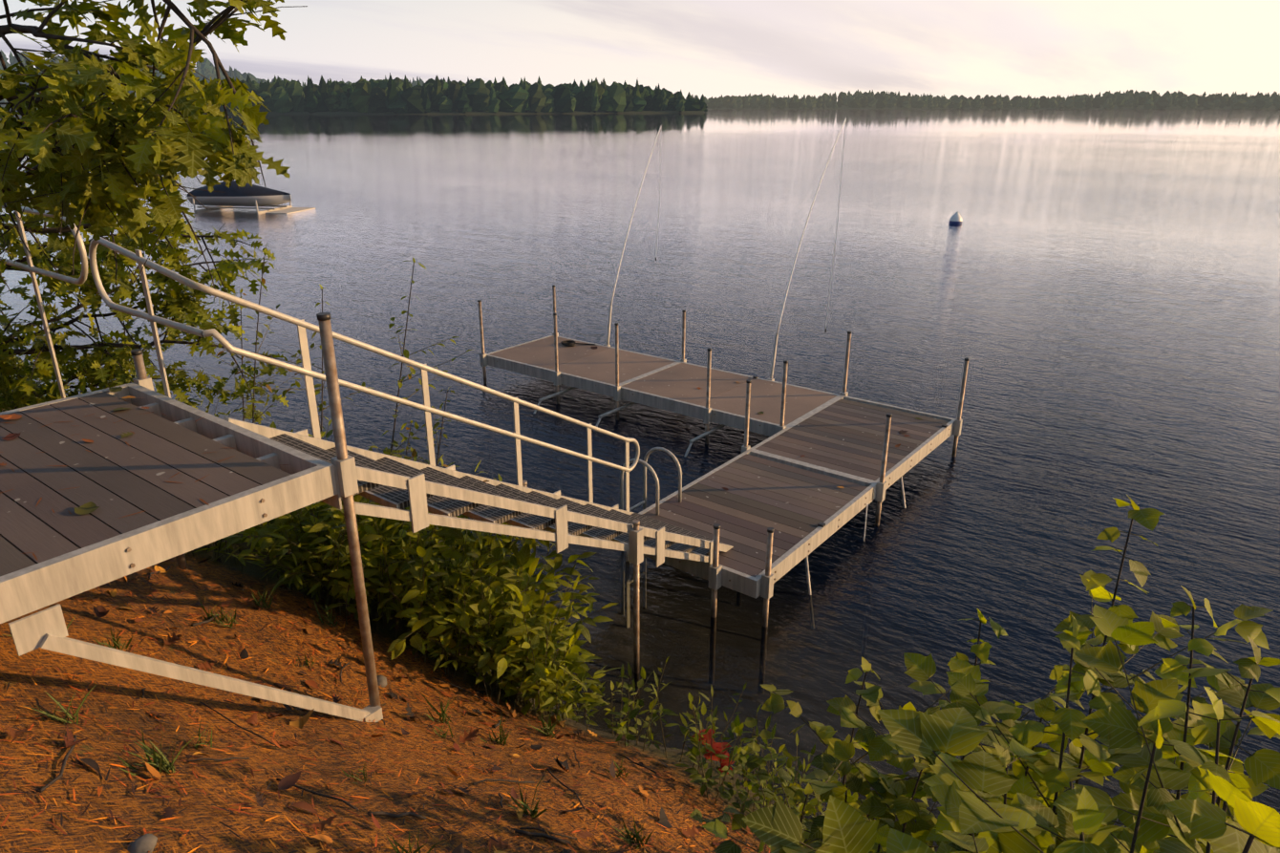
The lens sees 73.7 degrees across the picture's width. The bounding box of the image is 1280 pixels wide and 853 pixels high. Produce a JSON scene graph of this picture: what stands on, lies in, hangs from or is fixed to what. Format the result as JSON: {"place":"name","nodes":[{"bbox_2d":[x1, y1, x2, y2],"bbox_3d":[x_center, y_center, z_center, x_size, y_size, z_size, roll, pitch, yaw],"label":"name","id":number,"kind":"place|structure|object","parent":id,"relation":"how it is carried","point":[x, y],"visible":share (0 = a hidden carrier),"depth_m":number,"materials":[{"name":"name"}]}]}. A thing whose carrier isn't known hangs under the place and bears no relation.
{"place":"outdoors","nodes":[
{"label":"outdoors","id":0,"kind":"place"},
{"bbox_2d":[0,522,774,852],"bbox_3d":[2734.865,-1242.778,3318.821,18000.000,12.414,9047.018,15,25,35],"label":"ground","id":1,"kind":"structure","parent":0,"point":[204,819],"depth_m":3.81,"materials":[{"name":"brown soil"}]},
{"bbox_2d":[0,0,307,424],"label":"oak tree","id":2,"kind":"object","parent":1,"relation":"on","point":[147,160],"depth_m":3.58,"materials":[{"name":"green plant"}]},
{"bbox_2d":[0,312,383,722],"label":"platform","id":3,"kind":"structure","parent":1,"relation":"on","point":[251,482],"depth_m":3.78,"materials":[{"name":"metal"}]},
{"bbox_2d":[2,584,652,852],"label":"grass tufts","id":4,"kind":"object","parent":1,"relation":"on","point":[161,761],"visible":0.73,"depth_m":3.74,"materials":[{"name":"green plant"}]},
{"bbox_2d":[186,242,489,541],"bbox_3d":[-2.607,0.014,6.840,3.377,2.856,1.354,15,25,35],"label":"birch sapling","id":5,"kind":"object","parent":1,"relation":"on","point":[317,392],"depth_m":6.65,"materials":[{"name":"green plant"}]},
{"bbox_2d":[39,566,656,852],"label":"twigs","id":6,"kind":"object","parent":1,"relation":"on","point":[145,843],"visible":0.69,"depth_m":3.40,"materials":[{"name":"brown wood"}]},
{"bbox_2d":[3,555,752,852],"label":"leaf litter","id":7,"kind":"object","parent":1,"relation":"on","point":[288,781],"visible":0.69,"depth_m":4.12,"materials":[{"name":"brown plant"}]},
{"bbox_2d":[0,347,858,831],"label":"undergrowth","id":8,"kind":"object","parent":1,"relation":"on","point":[434,617],"depth_m":5.65,"materials":[{"name":"green plant"}]},
{"bbox_2d":[224,416,733,673],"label":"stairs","id":9,"kind":"structure","parent":1,"relation":"on","point":[394,486],"depth_m":5.29,"materials":[{"name":"metal"}]},
{"bbox_2d":[0,203,639,561],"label":"handrail","id":10,"kind":"object","parent":9,"relation":"attached to","point":[308,373],"visible":0.9,"depth_m":5.23,"materials":[{"name":"metal"}]},
{"bbox_2d":[689,494,1279,852],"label":"shrub","id":11,"kind":"object","parent":1,"relation":"on","point":[948,733],"depth_m":2.43,"materials":[{"name":"green plant"}]},
{"bbox_2d":[144,72,708,114],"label":"peninsula treeline","id":12,"kind":"object","parent":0,"point":[391,96],"visible":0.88,"depth_m":479.99,"materials":[{"name":"green plant"}]},
{"bbox_2d":[0,108,1279,852],"bbox_3d":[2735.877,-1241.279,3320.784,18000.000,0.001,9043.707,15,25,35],"label":"lake water","id":13,"kind":"structure","parent":0,"point":[1092,295],"depth_m":16.12,"materials":[{"name":"liquid"}]},
{"bbox_2d":[0,49,424,110],"bbox_3d":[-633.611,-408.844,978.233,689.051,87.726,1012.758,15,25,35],"label":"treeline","id":14,"kind":"object","parent":13,"relation":"on","point":[206,69],"visible":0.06,"depth_m":1060.64,"materials":[{"name":"green plant"}]},
{"bbox_2d":[186,180,315,213],"bbox_3d":[-16.091,-9.027,35.298,4.560,2.186,2.400,4,21,10],"label":"covered boat on lift","id":15,"kind":"object","parent":13,"relation":"in","point":[255,197],"visible":0.81,"depth_m":34.64,"materials":[{"name":"grey"}]},
{"bbox_2d":[477,117,969,627],"bbox_3d":[1.088,-0.681,10.865,5.050,6.054,8.283,-8,22,-20],"label":"dock","id":16,"kind":"object","parent":13,"relation":"in","point":[779,507],"visible":0.94,"depth_m":9.53,"materials":[{"name":"metal"}]},
{"bbox_2d":[0,346,921,559],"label":"fallen leaves","id":17,"kind":"object","parent":16,"relation":"on","point":[88,507],"visible":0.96,"depth_m":4.27,"materials":[{"name":"brown plant"}]},
{"bbox_2d":[948,212,962,224],"bbox_3d":[11.472,-7.449,30.993,0.470,0.690,0.470,15,25,35],"label":"mooring buoy","id":18,"kind":"object","parent":13,"relation":"in","point":[955,218],"visible":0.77,"depth_m":30.82,"materials":[{"name":"white plastic"}]},
{"bbox_2d":[685,88,1279,108],"bbox_3d":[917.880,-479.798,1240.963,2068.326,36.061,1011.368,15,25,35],"label":"treeline","id":19,"kind":"object","parent":13,"relation":"on","point":[1127,99],"visible":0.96,"depth_m":1360.59,"materials":[{"name":"green plant"}]},
{"bbox_2d":[0,0,1279,101],"label":"sky","id":20,"kind":"structure","parent":0,"point":[709,49],"materials":[{"name":"white"}]}
]}

